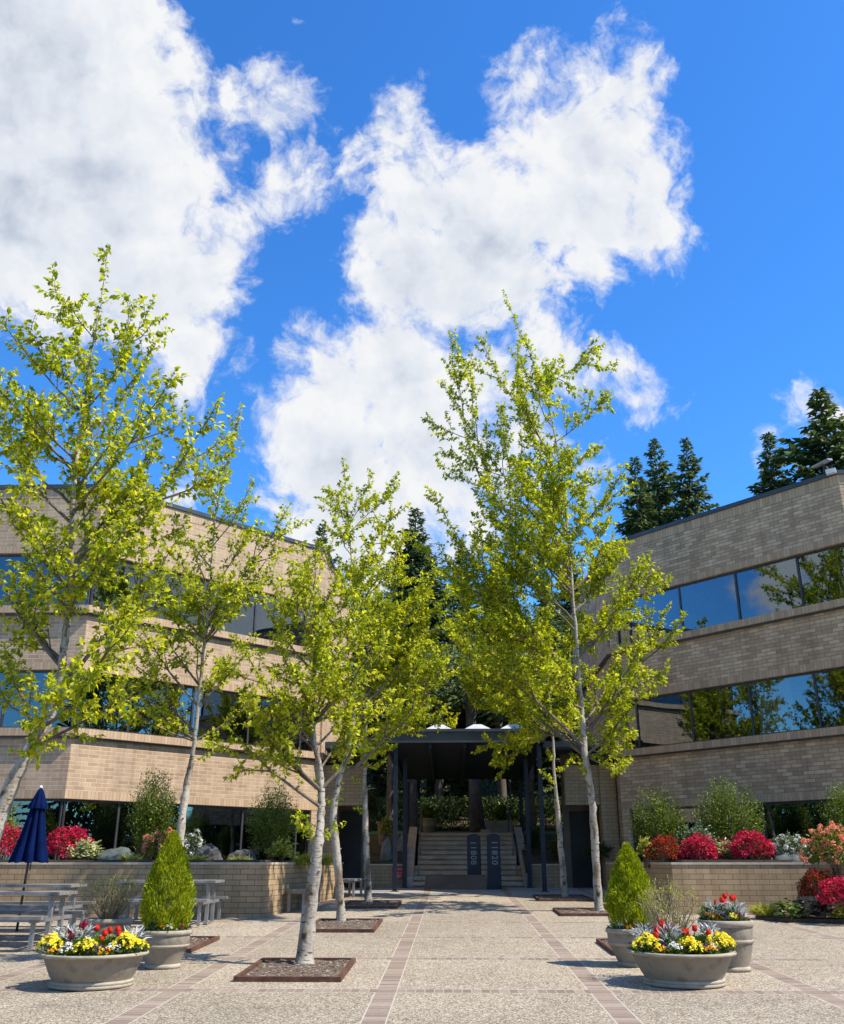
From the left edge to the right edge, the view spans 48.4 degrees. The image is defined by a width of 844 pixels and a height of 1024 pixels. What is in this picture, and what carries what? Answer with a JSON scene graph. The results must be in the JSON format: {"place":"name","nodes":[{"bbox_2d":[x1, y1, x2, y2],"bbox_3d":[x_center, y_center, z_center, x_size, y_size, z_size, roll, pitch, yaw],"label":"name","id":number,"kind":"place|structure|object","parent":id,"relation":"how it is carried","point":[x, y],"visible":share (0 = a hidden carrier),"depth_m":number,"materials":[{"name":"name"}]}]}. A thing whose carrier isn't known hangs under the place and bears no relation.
{"place":"outdoors","nodes":[
{"label":"outdoors","id":0,"kind":"place"},
{"bbox_2d":[0,887,843,1023],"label":"plaza","id":1,"kind":"structure","parent":0,"point":[421,955],"depth_m":10.93,"materials":[{"name":"concrete"}]},
{"bbox_2d":[8,785,48,931],"bbox_3d":[-6.949,6.114,16.645,0.646,2.428,0.640,-1,-20,2],"label":"parasol","id":2,"kind":"object","parent":1,"relation":"on","point":[31,846],"visible":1,"depth_m":16.61,"materials":[{"name":"blue fabric"}]},
{"bbox_2d":[0,891,87,949],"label":"picnic table","id":3,"kind":"object","parent":1,"relation":"on","point":[48,919],"visible":0.87,"depth_m":14.14,"materials":[{"name":"grey wood"}]},
{"bbox_2d":[0,884,95,934],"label":"picnic table","id":4,"kind":"object","parent":1,"relation":"on","point":[73,902],"visible":0.64,"depth_m":16.30,"materials":[{"name":"grey wood"}]},
{"bbox_2d":[39,947,148,990],"bbox_3d":[-3.678,5.105,10.491,1.182,0.349,1.182,-1,-20,2],"label":"bowl planter","id":5,"kind":"object","parent":1,"relation":"on","point":[83,973],"visible":0.77,"depth_m":10.10,"materials":[{"name":"concrete"}]},
{"bbox_2d":[35,932,64,954],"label":"primrose plant","id":6,"kind":"object","parent":5,"relation":"in","point":[54,938],"visible":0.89,"depth_m":10.38,"materials":[{"name":"yellow plant"}]},
{"bbox_2d":[110,930,143,952],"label":"primrose plant","id":7,"kind":"object","parent":5,"relation":"on","point":[133,939],"visible":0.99,"depth_m":10.39,"materials":[{"name":"yellow plant"}]},
{"bbox_2d":[84,917,132,938],"bbox_3d":[-4.306,5.817,12.808,0.650,0.504,0.650,-1,-20,2],"label":"flower pot","id":8,"kind":"object","parent":1,"relation":"on","point":[122,922],"visible":0.4,"depth_m":12.62,"materials":[{"name":"concrete"}]},
{"bbox_2d":[75,875,141,918],"bbox_3d":[-4.331,5.316,12.905,0.863,0.636,0.762,11,-23,-27],"label":"bare shrub","id":9,"kind":"object","parent":8,"relation":"on","point":[112,912],"visible":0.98,"depth_m":12.89,"materials":[{"name":"green plant"}]},
{"bbox_2d":[0,243,244,840],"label":"birch tree","id":10,"kind":"object","parent":1,"relation":"on","point":[102,549],"visible":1,"depth_m":12.84,"materials":[{"name":"green plant"}]},
{"bbox_2d":[139,929,191,969],"bbox_3d":[-3.274,5.536,11.898,0.670,0.444,0.670,-1,-20,2],"label":"flower pot","id":11,"kind":"object","parent":1,"relation":"on","point":[167,949],"visible":0.75,"depth_m":11.67,"materials":[{"name":"concrete"}]},
{"bbox_2d":[138,830,197,930],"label":"potted cypress","id":12,"kind":"object","parent":11,"relation":"in","point":[175,859],"visible":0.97,"depth_m":12.01,"materials":[{"name":"green plant"}]},
{"bbox_2d":[105,880,229,925],"bbox_3d":[-4.814,7.368,17.745,1.950,0.760,1.838,-1,-20,2],"label":"picnic table","id":13,"kind":"object","parent":1,"relation":"on","point":[207,899],"visible":0.6,"depth_m":17.71,"materials":[{"name":"grey wood"}]},
{"bbox_2d":[0,860,342,917],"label":"planter","id":14,"kind":"object","parent":1,"relation":"on","point":[253,888],"visible":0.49,"depth_m":19.16,"materials":[{"name":"brick"}]},
{"bbox_2d":[0,823,21,859],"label":"azalea bush","id":15,"kind":"object","parent":14,"relation":"on","point":[8,836],"visible":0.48,"depth_m":21.18,"materials":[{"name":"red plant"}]},
{"bbox_2d":[47,825,95,859],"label":"azalea bush","id":16,"kind":"object","parent":14,"relation":"on","point":[52,845],"visible":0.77,"depth_m":20.82,"materials":[{"name":"pink plant"}]},
{"bbox_2d":[67,837,102,859],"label":"variegated bush","id":17,"kind":"object","parent":14,"relation":"on","point":[84,848],"visible":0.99,"depth_m":20.16,"materials":[{"name":"beige plant"}]},
{"bbox_2d":[96,847,136,859],"bbox_3d":[-6.580,7.534,20.432,0.850,0.472,0.868,-8,-22,21],"label":"boulder","id":18,"kind":"object","parent":14,"relation":"on","point":[107,854],"visible":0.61,"depth_m":20.26,"materials":[{"name":"stone"}]},
{"bbox_2d":[124,766,178,859],"bbox_3d":[-6.255,7.002,21.664,1.310,2.293,1.188,-1,-20,2],"label":"evergreen shrub","id":19,"kind":"object","parent":14,"relation":"on","point":[152,822],"visible":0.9,"depth_m":21.62,"materials":[{"name":"green plant"}]},
{"bbox_2d":[137,827,172,859],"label":"rhododendron bush","id":20,"kind":"object","parent":14,"relation":"on","point":[146,847],"visible":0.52,"depth_m":20.57,"materials":[{"name":"pink plant"}]},
{"bbox_2d":[184,828,205,857],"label":"rhododendron bush","id":21,"kind":"object","parent":14,"relation":"on","point":[192,838],"visible":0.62,"depth_m":20.84,"materials":[{"name":"grey plant"}]},
{"bbox_2d":[192,843,222,859],"bbox_3d":[-4.615,7.421,20.228,0.693,0.546,0.473,-1,-20,2],"label":"boulder","id":22,"kind":"object","parent":14,"relation":"on","point":[210,850],"visible":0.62,"depth_m":20.15,"materials":[{"name":"stone"}]},
{"bbox_2d":[244,779,298,859],"bbox_3d":[-3.655,7.573,22.905,1.403,2.092,1.202,-1,-20,2],"label":"evergreen shrub","id":23,"kind":"object","parent":14,"relation":"on","point":[273,825],"visible":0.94,"depth_m":22.78,"materials":[{"name":"green plant"}]},
{"bbox_2d":[265,836,298,864],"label":"shrub","id":24,"kind":"object","parent":14,"relation":"on","point":[284,850],"visible":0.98,"depth_m":20.91,"materials":[{"name":"green plant"}]},
{"bbox_2d":[184,936,219,952],"bbox_3d":[-3.868,6.507,14.112,1.250,0.123,1.750,-1,-20,2],"label":"tree pit","id":25,"kind":"object","parent":1,"relation":"on","point":[197,942],"visible":0.12,"depth_m":14.35,"materials":[{"name":"stone"}]},
{"bbox_2d":[105,402,313,916],"bbox_3d":[-3.769,2.281,15.778,3.589,9.242,1.886,-7,-22,18],"label":"birch tree","id":26,"kind":"object","parent":1,"relation":"on","point":[235,596],"visible":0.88,"depth_m":15.94,"materials":[{"name":"green plant"}]},
{"bbox_2d":[233,957,355,981],"bbox_3d":[-1.509,5.607,11.490,1.230,0.123,1.750,-1,-20,2],"label":"tree pit","id":27,"kind":"object","parent":1,"relation":"on","point":[275,969],"visible":0.96,"depth_m":11.31,"materials":[{"name":"gravel"}]},
{"bbox_2d":[197,551,407,963],"bbox_3d":[-1.575,3.178,13.044,2.784,5.846,1.791,-1,-20,2],"label":"birch tree","id":28,"kind":"object","parent":1,"relation":"on","point":[311,695],"visible":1,"depth_m":13.15,"materials":[{"name":"green plant"}]},
{"bbox_2d":[322,752,363,887],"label":"entrance wall","id":29,"kind":"structure","parent":1,"relation":"on","point":[351,838],"depth_m":29.45,"materials":[{"name":"brick"}]},
{"bbox_2d":[340,812,361,887],"bbox_3d":[-2.246,10.625,29.542,0.650,2.254,0.065,-1,-20,2],"label":"door","id":30,"kind":"structure","parent":29,"relation":"in","point":[350,843],"depth_m":29.55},
{"bbox_2d":[316,918,382,932],"bbox_3d":[-1.392,7.486,16.979,1.220,0.134,2.150,-1,-20,2],"label":"tree pit","id":31,"kind":"object","parent":1,"relation":"on","point":[350,925],"visible":0.93,"depth_m":16.91,"materials":[{"name":"stone"}]},
{"bbox_2d":[345,900,401,908],"bbox_3d":[-1.156,9.194,21.967,1.280,0.130,2.000,-1,-20,2],"label":"tree pit","id":32,"kind":"object","parent":1,"relation":"on","point":[374,904],"visible":0.97,"depth_m":21.79,"materials":[{"name":"soil"}]},
{"bbox_2d":[271,457,483,920],"bbox_3d":[-1.057,3.359,19.633,4.259,9.726,2.989,7,-22,-18],"label":"birch tree","id":33,"kind":"object","parent":1,"relation":"on","point":[404,650],"visible":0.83,"depth_m":19.60,"materials":[{"name":"green plant"}]},
{"bbox_2d":[325,528,459,902],"bbox_3d":[-0.869,4.910,24.210,3.752,9.708,2.904,-1,-20,2],"label":"birch tree","id":34,"kind":"object","parent":1,"relation":"on","point":[387,614],"visible":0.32,"depth_m":24.53,"materials":[{"name":"green plant"}]},
{"bbox_2d":[325,724,606,891],"bbox_3d":[1.478,10.029,31.484,8.800,4.840,7.945,-1,-20,2],"label":"canopy","id":35,"kind":"object","parent":1,"relation":"on","point":[444,753],"visible":0.62,"depth_m":29.58,"materials":[{"name":"metal"}]},
{"bbox_2d":[467,834,480,874],"bbox_3d":[1.615,10.776,29.052,0.432,1.520,0.360,-1,-20,2],"label":"number pylon","id":36,"kind":"object","parent":1,"relation":"on","point":[473,855],"visible":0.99,"depth_m":28.94,"materials":[{"name":"blue metal"}]},
{"bbox_2d":[487,833,501,889],"bbox_3d":[2.189,10.629,28.554,0.412,1.593,0.360,-1,-20,2],"label":"number pylon","id":37,"kind":"object","parent":1,"relation":"on","point":[493,865],"visible":1,"depth_m":28.39,"materials":[{"name":"blue metal"}]},
{"bbox_2d":[444,584,599,896],"bbox_3d":[2.821,5.874,26.001,4.506,9.064,3.115,-1,-20,2],"label":"birch tree","id":38,"kind":"object","parent":1,"relation":"on","point":[501,705],"visible":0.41,"depth_m":26.20,"materials":[{"name":"green plant"}]},
{"bbox_2d":[410,289,687,910],"bbox_3d":[3.139,1.389,23.193,5.571,15.747,6.194,-12,-24,30],"label":"birch tree","id":39,"kind":"object","parent":1,"relation":"on","point":[553,555],"visible":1,"depth_m":22.43,"materials":[{"name":"green plant"}]},
{"bbox_2d":[533,894,593,900],"bbox_3d":[3.598,9.922,24.107,1.350,0.127,1.900,-1,-20,2],"label":"tree pit","id":40,"kind":"object","parent":1,"relation":"on","point":[559,897],"visible":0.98,"depth_m":24.04,"materials":[{"name":"soil"}]},
{"bbox_2d":[552,907,617,915],"bbox_3d":[3.463,8.449,19.803,1.250,0.119,1.600,-1,-20,2],"label":"tree pit","id":41,"kind":"object","parent":1,"relation":"on","point":[569,911],"visible":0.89,"depth_m":19.69,"materials":[{"name":"soil"}]},
{"bbox_2d":[560,752,619,889],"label":"entrance wall","id":42,"kind":"structure","parent":1,"relation":"on","point":[576,822],"depth_m":29.17,"materials":[{"name":"brick"}]},
{"bbox_2d":[569,811,592,887],"bbox_3d":[5.075,10.549,29.339,0.800,2.254,0.065,-1,-20,2],"label":"door","id":43,"kind":"structure","parent":42,"relation":"in","point":[582,869],"depth_m":29.32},
{"bbox_2d":[605,927,651,967],"bbox_3d":[2.723,5.585,12.053,0.700,0.444,0.700,-1,-20,2],"label":"flower pot","id":44,"kind":"object","parent":1,"relation":"on","point":[619,940],"visible":0.44,"depth_m":11.85,"materials":[{"name":"concrete"}]},
{"bbox_2d":[602,842,657,929],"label":"potted cypress","id":45,"kind":"object","parent":44,"relation":"in","point":[620,892],"visible":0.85,"depth_m":12.15,"materials":[{"name":"green plant"}]},
{"bbox_2d":[627,948,736,988],"bbox_3d":[2.938,5.128,10.573,1.202,0.349,1.202,-1,-20,2],"label":"bowl planter","id":46,"kind":"object","parent":1,"relation":"on","point":[690,970],"visible":0.74,"depth_m":10.17,"materials":[{"name":"concrete"}]},
{"bbox_2d":[631,931,660,953],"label":"primrose plant","id":47,"kind":"object","parent":46,"relation":"in","point":[650,938],"visible":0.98,"depth_m":10.44,"materials":[{"name":"yellow plant"}]},
{"bbox_2d":[634,875,707,936],"bbox_3d":[2.919,4.703,11.002,0.869,0.857,0.773,-1,-20,2],"label":"bare shrub","id":48,"kind":"object","parent":46,"relation":"on","point":[674,916],"visible":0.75,"depth_m":11.00,"materials":[{"name":"green plant"}]},
{"bbox_2d":[703,930,736,952],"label":"primrose plant","id":49,"kind":"object","parent":46,"relation":"in","point":[725,937],"visible":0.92,"depth_m":10.44,"materials":[{"name":"yellow plant"}]},
{"bbox_2d":[606,860,843,914],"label":"planter","id":50,"kind":"object","parent":1,"relation":"on","point":[750,882],"visible":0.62,"depth_m":19.57,"materials":[{"name":"brick"}]},
{"bbox_2d":[627,783,688,864],"bbox_3d":[5.937,7.859,23.573,1.579,2.025,1.320,-1,-20,2],"label":"evergreen shrub","id":51,"kind":"object","parent":50,"relation":"in","point":[662,824],"visible":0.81,"depth_m":23.50,"materials":[{"name":"green plant"}]},
{"bbox_2d":[643,834,682,864],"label":"azalea bush","id":52,"kind":"object","parent":50,"relation":"on","point":[659,842],"visible":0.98,"depth_m":20.76,"materials":[{"name":"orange plant"}]},
{"bbox_2d":[675,818,721,859],"bbox_3d":[6.375,7.677,21.760,1.170,1.094,1.053,-1,-20,2],"label":"grey bush","id":53,"kind":"object","parent":50,"relation":"on","point":[706,832],"visible":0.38,"depth_m":21.71,"materials":[{"name":"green plant"}]},
{"bbox_2d":[679,832,719,859],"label":"azalea bush","id":54,"kind":"object","parent":50,"relation":"on","point":[709,847],"visible":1,"depth_m":20.44,"materials":[{"name":"pink plant"}]},
{"bbox_2d":[690,772,766,859],"bbox_3d":[7.452,7.468,22.833,1.852,2.241,1.478,-1,-20,2],"label":"evergreen shrub","id":55,"kind":"object","parent":50,"relation":"in","point":[718,816],"visible":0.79,"depth_m":22.70,"materials":[{"name":"green plant"}]},
{"bbox_2d":[728,828,777,859],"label":"azalea bush","id":56,"kind":"object","parent":50,"relation":"on","point":[752,836],"visible":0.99,"depth_m":20.39,"materials":[{"name":"pink plant"}]},
{"bbox_2d":[771,830,811,858],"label":"rhododendron bush","id":57,"kind":"object","parent":50,"relation":"on","point":[787,841],"visible":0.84,"depth_m":20.42,"materials":[{"name":"grey plant"}]},
{"bbox_2d":[795,867,837,908],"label":"azalea bush","id":58,"kind":"object","parent":50,"relation":"in","point":[809,876],"visible":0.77,"depth_m":17.98,"materials":[{"name":"red plant"}]},
{"bbox_2d":[798,821,843,877],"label":"rhododendron bush","id":59,"kind":"object","parent":50,"relation":"on","point":[821,844],"visible":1,"depth_m":18.43,"materials":[{"name":"pink plant"}]},
{"bbox_2d":[816,875,843,907],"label":"azalea bush","id":60,"kind":"object","parent":50,"relation":"in","point":[827,898],"visible":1,"depth_m":17.34,"materials":[{"name":"pink plant"}]},
{"bbox_2d":[817,779,843,848],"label":"evergreen shrub","id":61,"kind":"object","parent":50,"relation":"in","point":[838,815],"visible":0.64,"depth_m":21.67,"materials":[{"name":"green plant"}]},
{"bbox_2d":[697,919,753,971],"bbox_3d":[3.801,5.383,11.668,0.680,0.574,0.680,-1,-20,2],"label":"flower pot","id":62,"kind":"object","parent":1,"relation":"on","point":[740,933],"visible":0.63,"depth_m":11.44,"materials":[{"name":"concrete"}]},
{"bbox_2d":[756,914,843,923],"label":"planting bed","id":63,"kind":"object","parent":1,"relation":"on","point":[822,920],"visible":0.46,"depth_m":17.68,"materials":[{"name":"soil"}]},
{"bbox_2d":[745,898,780,916],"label":"grass tuft","id":64,"kind":"object","parent":63,"relation":"on","point":[765,910],"visible":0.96,"depth_m":18.33,"materials":[{"name":"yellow plant"}]},
{"bbox_2d":[773,898,812,918],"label":"hosta plant","id":65,"kind":"object","parent":63,"relation":"on","point":[791,908],"visible":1,"depth_m":17.84,"materials":[{"name":"green plant"}]},
{"bbox_2d":[797,898,839,918],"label":"foliage plant","id":66,"kind":"object","parent":63,"relation":"on","point":[820,909],"visible":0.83,"depth_m":17.80,"materials":[{"name":"purple plant"}]},
{"bbox_2d":[0,0,843,667],"label":"sky","id":67,"kind":"structure","parent":0,"point":[312,194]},
{"bbox_2d":[424,875,486,889],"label":"concrete block","id":68,"kind":"structure","parent":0,"point":[467,882],"depth_m":28.29,"materials":[{"name":"concrete"}]},
{"bbox_2d":[289,831,652,833],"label":"lawn","id":69,"kind":"structure","parent":0,"point":[401,832],"depth_m":35.84,"materials":[{"name":"plant"}]},
{"bbox_2d":[345,668,444,832],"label":"forest tree","id":70,"kind":"object","parent":69,"relation":"on","point":[389,793],"visible":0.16,"depth_m":36.33,"materials":[{"name":"green plant"}]},
{"bbox_2d":[363,647,460,831],"bbox_3d":[-0.470,9.376,38.181,4.396,7.388,4.464,-1,-20,2],"label":"forest tree","id":71,"kind":"object","parent":69,"relation":"on","point":[413,805],"visible":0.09,"depth_m":37.44,"materials":[{"name":"green plant"}]},
{"bbox_2d":[368,794,562,830],"bbox_3d":[1.446,12.514,38.605,9.736,1.778,2.806,-1,-20,2],"label":"hedge","id":72,"kind":"object","parent":69,"relation":"on","point":[509,802],"visible":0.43,"depth_m":38.44,"materials":[{"name":"plant"}]},
{"bbox_2d":[419,644,517,831],"bbox_3d":[1.950,9.139,37.483,4.399,7.371,4.390,-1,-20,2],"label":"forest tree","id":73,"kind":"object","parent":69,"relation":"on","point":[476,817],"visible":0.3,"depth_m":37.02,"materials":[{"name":"green plant"}]},
{"bbox_2d":[485,821,512,832],"bbox_3d":[2.798,11.496,34.170,0.980,0.450,0.700,-1,-20,2],"label":"stone box","id":74,"kind":"object","parent":69,"relation":"on","point":[497,826],"visible":0.67,"depth_m":33.88,"materials":[{"name":"stone"}]},
{"bbox_2d":[475,670,578,830],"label":"forest tree","id":75,"kind":"object","parent":69,"relation":"on","point":[500,717],"visible":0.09,"depth_m":35.55,"materials":[{"name":"green plant"}]},
{"bbox_2d":[252,693,691,872],"bbox_3d":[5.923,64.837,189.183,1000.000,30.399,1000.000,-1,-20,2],"label":"ground","id":76,"kind":"structure","parent":0,"point":[374,842],"depth_m":32.53,"materials":[{"name":"green plant"}]},
{"bbox_2d":[0,484,352,859],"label":"office building","id":77,"kind":"structure","parent":76,"relation":"on","point":[88,785],"depth_m":26.76,"materials":[{"name":"brick"}]},
{"bbox_2d":[53,799,119,859],"bbox_3d":[-8.434,8.122,23.627,0.080,1.658,1.560,-19,-28,41],"label":"window","id":78,"kind":"structure","parent":77,"relation":"in","point":[71,800],"depth_m":23.98,"materials":[{"name":"metal"}]},
{"bbox_2d":[367,784,382,831],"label":"green bush","id":79,"kind":"object","parent":76,"relation":"on","point":[372,802],"visible":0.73,"depth_m":32.01,"materials":[{"name":"green plant"}]},
{"bbox_2d":[357,643,404,814],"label":"conifer tree","id":80,"kind":"object","parent":76,"relation":"on","point":[377,780],"visible":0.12,"depth_m":41.77,"materials":[{"name":"green plant"}]},
{"bbox_2d":[370,862,402,886],"bbox_3d":[-1.660,11.645,29.557,2.330,1.145,0.330,-1,-20,2],"label":"planter","id":81,"kind":"object","parent":76,"relation":"on","point":[381,874],"visible":0.27,"depth_m":29.48,"materials":[{"name":"brick"}]},
{"bbox_2d":[376,507,462,801],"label":"conifer tree","id":82,"kind":"object","parent":76,"relation":"on","point":[416,562],"visible":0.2,"depth_m":47.79,"materials":[{"name":"green plant"}]},
{"bbox_2d":[388,562,478,805],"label":"conifer tree","id":83,"kind":"object","parent":76,"relation":"on","point":[433,620],"visible":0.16,"depth_m":45.81,"materials":[{"name":"green plant"}]},
{"bbox_2d":[404,649,476,821],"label":"forest tree","id":84,"kind":"object","parent":76,"relation":"on","point":[439,787],"visible":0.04,"depth_m":40.30,"materials":[{"name":"green plant"}]},
{"bbox_2d":[417,641,489,813],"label":"conifer tree","id":85,"kind":"object","parent":76,"relation":"on","point":[454,784],"visible":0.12,"depth_m":42.27,"materials":[{"name":"green plant"}]},
{"bbox_2d":[443,542,484,724],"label":"conifer tree","id":86,"kind":"object","parent":76,"relation":"on","point":[456,603],"visible":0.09,"depth_m":52.15,"materials":[{"name":"green plant"}]},
{"bbox_2d":[293,731,637,825],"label":"undergrowth","id":87,"kind":"object","parent":76,"relation":"on","point":[487,785],"visible":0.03,"depth_m":43.88,"materials":[{"name":"green plant"}]},
{"bbox_2d":[407,807,527,887],"bbox_3d":[1.494,11.329,31.560,4.000,2.838,4.118,-1,-20,2],"label":"stairway","id":88,"kind":"object","parent":76,"relation":"on","point":[442,853],"visible":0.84,"depth_m":31.12,"materials":[{"name":"concrete"}]},
{"bbox_2d":[452,650,544,820],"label":"forest tree","id":89,"kind":"object","parent":76,"relation":"on","point":[501,788],"visible":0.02,"depth_m":40.30,"materials":[{"name":"green plant"}]},
{"bbox_2d":[460,578,548,799],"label":"conifer tree","id":90,"kind":"object","parent":76,"relation":"on","point":[493,727],"visible":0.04,"depth_m":44.05,"materials":[{"name":"green plant"}]},
{"bbox_2d":[511,598,576,811],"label":"conifer tree","id":91,"kind":"object","parent":76,"relation":"on","point":[548,786],"visible":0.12,"depth_m":42.91,"materials":[{"name":"green plant"}]},
{"bbox_2d":[531,862,560,887],"bbox_3d":[4.747,11.579,29.379,2.810,1.145,0.330,-1,-20,2],"label":"planter","id":92,"kind":"object","parent":76,"relation":"on","point":[553,873],"visible":0.21,"depth_m":29.33,"materials":[{"name":"brick"}]},
{"bbox_2d":[530,571,576,773],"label":"conifer tree","id":93,"kind":"object","parent":76,"relation":"on","point":[557,617],"visible":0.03,"depth_m":53.08,"materials":[{"name":"green plant"}]},
{"bbox_2d":[553,552,584,668],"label":"conifer tree","id":94,"kind":"object","parent":76,"relation":"on","point":[567,606],"visible":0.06,"depth_m":59.00,"materials":[{"name":"green plant"}]},
{"bbox_2d":[613,456,657,746],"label":"conifer tree","id":95,"kind":"object","parent":76,"relation":"on","point":[635,522],"visible":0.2,"depth_m":48.52,"materials":[{"name":"green plant"}]},
{"bbox_2d":[629,438,683,525],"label":"conifer tree","id":96,"kind":"object","parent":76,"relation":"on","point":[660,494],"visible":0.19,"depth_m":51.01,"materials":[{"name":"green plant"}]},
{"bbox_2d":[663,437,719,522],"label":"conifer tree","id":97,"kind":"object","parent":76,"relation":"on","point":[689,499],"visible":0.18,"depth_m":49.01,"materials":[{"name":"green plant"}]},
{"bbox_2d":[569,470,843,859],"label":"office building","id":98,"kind":"structure","parent":76,"relation":"on","point":[750,696],"depth_m":26.99,"materials":[{"name":"brick"}]},
{"bbox_2d":[628,586,681,642],"bbox_3d":[7.227,3.221,29.086,0.080,1.498,1.960,16,-26,-36],"label":"window","id":99,"kind":"structure","parent":98,"relation":"in","point":[642,602],"depth_m":29.58,"materials":[{"name":"glass"}]},
{"bbox_2d":[635,691,693,747],"bbox_3d":[7.227,6.219,27.967,0.080,1.498,1.960,16,-26,-36],"label":"window","id":100,"kind":"structure","parent":98,"relation":"in","point":[686,692],"depth_m":28.20,"materials":[{"name":"metal"}]},
{"bbox_2d":[689,682,753,741],"bbox_3d":[8.464,5.692,26.555,0.080,1.498,1.940,16,-26,-36],"label":"window","id":101,"kind":"structure","parent":98,"relation":"in","point":[744,683],"depth_m":26.88,"materials":[{"name":"metal"}]},
{"bbox_2d":[734,556,802,619],"bbox_3d":[9.695,2.170,26.269,0.080,1.498,1.940,16,-26,-36],"label":"window","id":102,"kind":"structure","parent":98,"relation":"in","point":[793,557],"depth_m":26.73,"materials":[{"name":"metal"}]},
{"bbox_2d":[748,672,820,735],"bbox_3d":[9.765,5.188,25.204,0.260,1.498,1.940,16,-26,-36],"label":"window","id":103,"kind":"structure","parent":98,"relation":"in","point":[774,702],"depth_m":25.53,"materials":[{"name":"glass"}]},
{"bbox_2d":[745,432,795,495],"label":"conifer tree","id":104,"kind":"object","parent":76,"relation":"on","point":[767,474],"visible":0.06,"depth_m":47.15,"materials":[{"name":"green plant"}]},
{"bbox_2d":[771,386,843,484],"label":"conifer tree","id":105,"kind":"object","parent":76,"relation":"on","point":[832,444],"visible":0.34,"depth_m":45.17,"materials":[{"name":"green plant"}]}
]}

